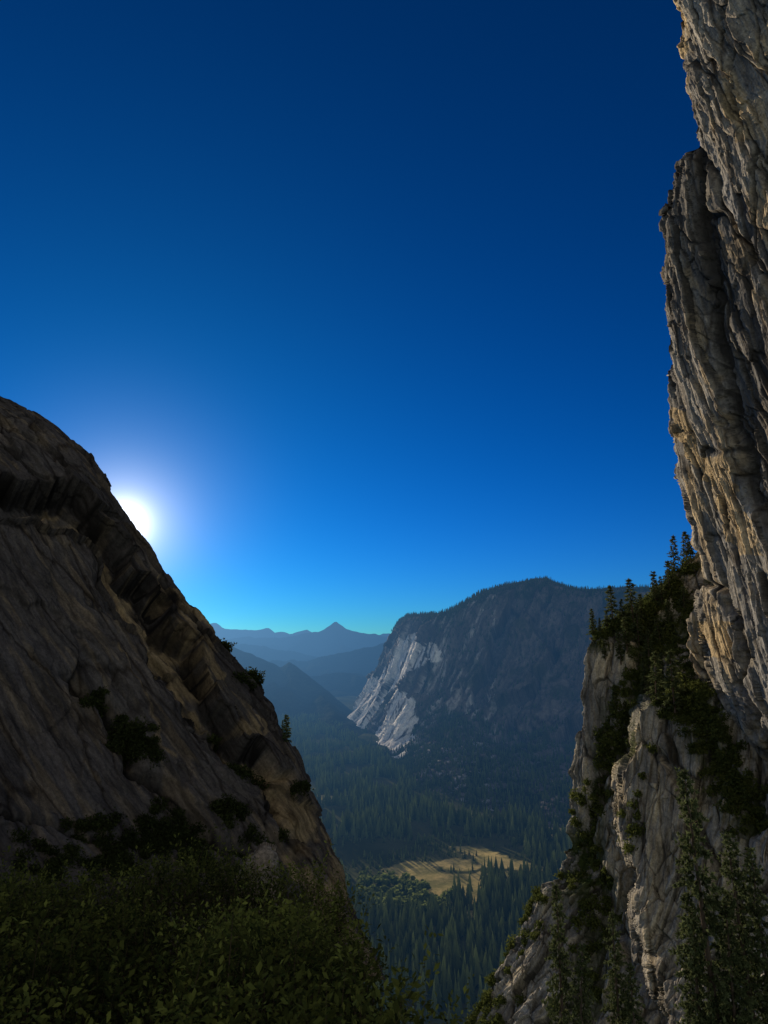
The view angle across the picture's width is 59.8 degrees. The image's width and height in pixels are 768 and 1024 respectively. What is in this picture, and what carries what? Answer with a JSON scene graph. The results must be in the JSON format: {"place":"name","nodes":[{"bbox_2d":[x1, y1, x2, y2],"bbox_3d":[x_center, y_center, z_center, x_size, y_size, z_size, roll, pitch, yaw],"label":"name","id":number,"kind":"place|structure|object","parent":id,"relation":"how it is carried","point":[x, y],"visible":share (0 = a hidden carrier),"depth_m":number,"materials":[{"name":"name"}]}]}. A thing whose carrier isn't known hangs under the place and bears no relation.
{"place":"outdoors","nodes":[
{"label":"outdoors","id":0,"kind":"place"},
{"bbox_2d":[0,396,384,989],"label":"granite dome","id":1,"kind":"structure","parent":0,"point":[92,596],"depth_m":97.11,"materials":[{"name":"stone"}]},
{"bbox_2d":[7,638,313,892],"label":"dome shrubs","id":2,"kind":"object","parent":1,"relation":"on","point":[164,831],"visible":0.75,"depth_m":80.01,"materials":[{"name":"green plant"}]},
{"bbox_2d":[281,715,291,742],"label":"pine tree","id":3,"kind":"object","parent":1,"relation":"on","point":[286,734],"visible":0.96,"depth_m":108.37,"materials":[{"name":"green plant"}]},
{"bbox_2d":[229,643,317,660],"bbox_3d":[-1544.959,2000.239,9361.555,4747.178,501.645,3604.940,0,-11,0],"label":"wooded hill","id":4,"kind":"structure","parent":0,"point":[266,653],"depth_m":9386.10,"materials":[{"name":"blue plant"}]},
{"bbox_2d":[230,647,363,735],"bbox_3d":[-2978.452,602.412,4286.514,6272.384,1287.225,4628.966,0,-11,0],"label":"forested ridge","id":5,"kind":"structure","parent":0,"point":[289,688],"depth_m":4076.89,"materials":[{"name":"blue plant"}]},
{"bbox_2d":[211,623,389,640],"bbox_3d":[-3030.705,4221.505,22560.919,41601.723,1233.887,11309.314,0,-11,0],"label":"distant hills","id":6,"kind":"structure","parent":0,"point":[221,633],"depth_m":23255.32,"materials":[{"name":"blue stone"}]},
{"bbox_2d":[42,696,561,1023],"bbox_3d":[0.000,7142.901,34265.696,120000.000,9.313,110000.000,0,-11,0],"label":"ground","id":7,"kind":"structure","parent":0,"point":[434,876],"depth_m":1296.86,"materials":[{"name":"green plant"}]},
{"bbox_2d":[344,866,452,916],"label":"broadleaf forest","id":8,"kind":"object","parent":7,"relation":"on","point":[404,883],"visible":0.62,"depth_m":1079.22,"materials":[{"name":"green plant"}]},
{"bbox_2d":[277,712,571,1023],"bbox_3d":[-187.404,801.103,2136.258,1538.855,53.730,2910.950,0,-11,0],"label":"conifer forest","id":9,"kind":"object","parent":7,"relation":"on","point":[495,891],"visible":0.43,"depth_m":1210.56,"materials":[{"name":"green plant"}]},
{"bbox_2d":[227,622,387,656],"bbox_3d":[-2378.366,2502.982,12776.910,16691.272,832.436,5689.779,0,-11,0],"label":"distant mountain","id":10,"kind":"structure","parent":0,"point":[334,638],"depth_m":12768.23,"materials":[{"name":"blue stone"}]},
{"bbox_2d":[268,643,383,696],"bbox_3d":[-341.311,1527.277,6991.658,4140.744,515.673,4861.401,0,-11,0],"label":"valley ridge","id":11,"kind":"structure","parent":0,"point":[340,674],"depth_m":7002.55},
{"bbox_2d":[0,0,699,634],"label":"sky","id":12,"kind":"structure","parent":0,"point":[353,311],"materials":[{"name":"blue"}]},
{"bbox_2d":[347,578,650,827],"bbox_3d":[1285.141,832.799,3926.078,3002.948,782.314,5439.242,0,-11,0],"label":"mountain","id":13,"kind":"structure","parent":0,"point":[401,715],"depth_m":2761.80,"materials":[{"name":"grey stone"}]},
{"bbox_2d":[345,575,652,834],"bbox_3d":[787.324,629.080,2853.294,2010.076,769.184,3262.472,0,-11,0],"label":"mountain forest","id":14,"kind":"object","parent":13,"relation":"on","point":[424,765],"visible":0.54,"depth_m":2181.15,"materials":[{"name":"green plant"}]},
{"bbox_2d":[476,551,767,1023],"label":"granite buttress","id":15,"kind":"structure","parent":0,"point":[644,894],"depth_m":336.56,"materials":[{"name":"grey stone"}]},
{"bbox_2d":[588,609,597,634],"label":"pine tree","id":16,"kind":"object","parent":15,"relation":"on","point":[592,625],"visible":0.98,"depth_m":439.31,"materials":[{"name":"green plant"}]},
{"bbox_2d":[591,778,602,807],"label":"pine tree","id":17,"kind":"object","parent":15,"relation":"on","point":[596,782],"visible":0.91,"depth_m":388.99,"materials":[{"name":"green plant"}]},
{"bbox_2d":[597,618,601,632],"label":"pine tree","id":18,"kind":"object","parent":15,"relation":"on","point":[599,625],"visible":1,"depth_m":433.84,"materials":[{"name":"green plant"}]},
{"bbox_2d":[601,639,606,660],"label":"pine tree","id":19,"kind":"object","parent":15,"relation":"on","point":[604,651],"visible":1,"depth_m":423.76,"materials":[{"name":"green plant"}]},
{"bbox_2d":[604,611,609,628],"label":"pine tree","id":20,"kind":"object","parent":15,"relation":"on","point":[606,621],"visible":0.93,"depth_m":436.72,"materials":[{"name":"green plant"}]},
{"bbox_2d":[601,585,620,624],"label":"pine tree","id":21,"kind":"object","parent":15,"relation":"on","point":[611,607],"visible":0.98,"depth_m":436.61,"materials":[{"name":"green plant"}]},
{"bbox_2d":[610,685,618,709],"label":"pine tree","id":22,"kind":"object","parent":15,"relation":"on","point":[614,697],"visible":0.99,"depth_m":403.58,"materials":[{"name":"green plant"}]},
{"bbox_2d":[463,555,767,1023],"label":"cliff shrubs","id":23,"kind":"object","parent":15,"relation":"on","point":[692,709],"visible":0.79,"depth_m":355.07,"materials":[{"name":"green plant"}]},
{"bbox_2d":[614,630,624,664],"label":"pine tree","id":24,"kind":"object","parent":15,"relation":"on","point":[618,647],"visible":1,"depth_m":415.00,"materials":[{"name":"green plant"}]},
{"bbox_2d":[617,599,626,624],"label":"pine tree","id":25,"kind":"object","parent":15,"relation":"on","point":[621,603],"visible":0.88,"depth_m":430.23,"materials":[{"name":"green plant"}]},
{"bbox_2d":[621,616,630,651],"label":"pine tree","id":26,"kind":"object","parent":15,"relation":"on","point":[626,638],"visible":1,"depth_m":415.07,"materials":[{"name":"green plant"}]},
{"bbox_2d":[621,578,644,622],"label":"pine tree","id":27,"kind":"object","parent":15,"relation":"on","point":[627,597],"visible":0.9,"depth_m":429.25,"materials":[{"name":"green plant"}]},
{"bbox_2d":[635,593,645,624],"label":"pine tree","id":28,"kind":"object","parent":15,"relation":"on","point":[640,598],"visible":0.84,"depth_m":428.32,"materials":[{"name":"green plant"}]},
{"bbox_2d":[639,660,650,693],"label":"pine tree","id":29,"kind":"object","parent":15,"relation":"on","point":[644,682],"visible":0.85,"depth_m":393.61,"materials":[{"name":"green plant"}]},
{"bbox_2d":[644,651,665,699],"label":"pine tree","id":30,"kind":"object","parent":15,"relation":"on","point":[657,670],"visible":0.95,"depth_m":357.16,"materials":[{"name":"green plant"}]},
{"bbox_2d":[649,571,661,604],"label":"pine tree","id":31,"kind":"object","parent":15,"relation":"on","point":[654,593],"visible":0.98,"depth_m":431.61,"materials":[{"name":"green plant"}]},
{"bbox_2d":[658,576,664,604],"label":"pine tree","id":32,"kind":"object","parent":15,"relation":"on","point":[661,592],"visible":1,"depth_m":430.59,"materials":[{"name":"green plant"}]},
{"bbox_2d":[658,653,664,679],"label":"pine tree","id":33,"kind":"object","parent":15,"relation":"on","point":[661,661],"visible":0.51,"depth_m":393.40,"materials":[{"name":"green plant"}]},
{"bbox_2d":[661,560,673,588],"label":"pine tree","id":34,"kind":"object","parent":15,"relation":"on","point":[667,571],"visible":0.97,"depth_m":436.87,"materials":[{"name":"green plant"}]},
{"bbox_2d":[663,599,674,625],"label":"pine tree","id":35,"kind":"object","parent":15,"relation":"on","point":[667,602],"visible":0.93,"depth_m":414.36,"materials":[{"name":"green plant"}]},
{"bbox_2d":[659,650,686,714],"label":"pine tree","id":36,"kind":"object","parent":15,"relation":"on","point":[667,659],"visible":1,"depth_m":346.87,"materials":[{"name":"green plant"}]},
{"bbox_2d":[665,534,680,569],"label":"pine tree","id":37,"kind":"object","parent":15,"relation":"on","point":[675,553],"visible":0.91,"depth_m":449.50,"materials":[{"name":"green plant"}]},
{"bbox_2d":[670,566,677,584],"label":"pine tree","id":38,"kind":"object","parent":15,"relation":"on","point":[674,571],"visible":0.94,"depth_m":437.07,"materials":[{"name":"green plant"}]},
{"bbox_2d":[677,586,689,611],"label":"pine tree","id":39,"kind":"object","parent":15,"relation":"on","point":[683,595],"visible":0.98,"depth_m":414.67,"materials":[{"name":"green plant"}]},
{"bbox_2d":[680,531,692,561],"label":"pine tree","id":40,"kind":"object","parent":15,"relation":"on","point":[684,551],"visible":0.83,"depth_m":450.25,"materials":[{"name":"green plant"}]},
{"bbox_2d":[683,615,689,650],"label":"pine tree","id":41,"kind":"object","parent":15,"relation":"on","point":[687,634],"visible":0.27,"depth_m":384.23,"materials":[{"name":"green plant"}]},
{"bbox_2d":[685,534,694,557],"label":"pine tree","id":42,"kind":"object","parent":15,"relation":"on","point":[692,549],"visible":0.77,"depth_m":450.36,"materials":[{"name":"green plant"}]},
{"bbox_2d":[659,0,767,761],"bbox_3d":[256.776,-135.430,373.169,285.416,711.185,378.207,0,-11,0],"label":"granite cliff","id":43,"kind":"structure","parent":0,"point":[713,223],"depth_m":313.74,"materials":[{"name":"grey stone"}]},
{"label":"hillside","id":44,"kind":"structure","parent":0,"visible":0},
{"bbox_2d":[0,822,484,1023],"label":"brush foliage","id":45,"kind":"object","parent":44,"relation":"on","point":[275,964],"visible":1,"depth_m":4.73,"materials":[{"name":"green plant"}]},
{"bbox_2d":[234,842,285,926],"bbox_3d":[-1.952,5.960,10.378,0.798,1.468,0.726,-7,-13,31],"label":"boulder","id":46,"kind":"object","parent":44,"relation":"on","point":[264,853],"visible":0.31,"depth_m":10.34,"materials":[{"name":"stone"}]},
{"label":"rock spur","id":47,"kind":"object","parent":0,"visible":0},
{"bbox_2d":[540,881,582,1023],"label":"pine tree","id":48,"kind":"object","parent":47,"relation":"on","point":[562,975],"visible":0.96,"depth_m":108.50,"materials":[{"name":"green plant"}]},
{"bbox_2d":[561,943,596,1023],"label":"pine tree","id":49,"kind":"object","parent":47,"relation":"on","point":[582,995],"visible":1,"depth_m":103.80,"materials":[{"name":"green plant"}]},
{"bbox_2d":[600,909,634,1023],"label":"pine tree","id":50,"kind":"object","parent":47,"relation":"on","point":[616,1000],"visible":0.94,"depth_m":105.59,"materials":[{"name":"green plant"}]},
{"bbox_2d":[616,961,647,1023],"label":"pine tree","id":51,"kind":"object","parent":47,"relation":"on","point":[631,1013],"visible":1,"depth_m":103.14,"materials":[{"name":"green plant"}]},
{"bbox_2d":[673,891,724,1023],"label":"pine tree","id":52,"kind":"object","parent":47,"relation":"on","point":[701,978],"visible":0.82,"depth_m":101.54,"materials":[{"name":"green plant"}]},
{"bbox_2d":[667,766,763,1023],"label":"pine tree","id":53,"kind":"object","parent":47,"relation":"on","point":[707,903],"visible":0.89,"depth_m":103.15,"materials":[{"name":"green plant"}]},
{"bbox_2d":[708,898,757,1023],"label":"pine tree","id":54,"kind":"object","parent":47,"relation":"on","point":[730,971],"visible":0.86,"depth_m":99.94,"materials":[{"name":"green plant"}]},
{"bbox_2d":[707,832,767,1023],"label":"pine tree","id":55,"kind":"object","parent":47,"relation":"on","point":[733,873],"visible":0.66,"depth_m":102.84,"materials":[{"name":"green plant"}]},
{"bbox_2d":[730,847,767,1023],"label":"pine tree","id":56,"kind":"object","parent":47,"relation":"on","point":[752,880],"visible":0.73,"depth_m":102.00,"materials":[{"name":"green plant"}]}
]}

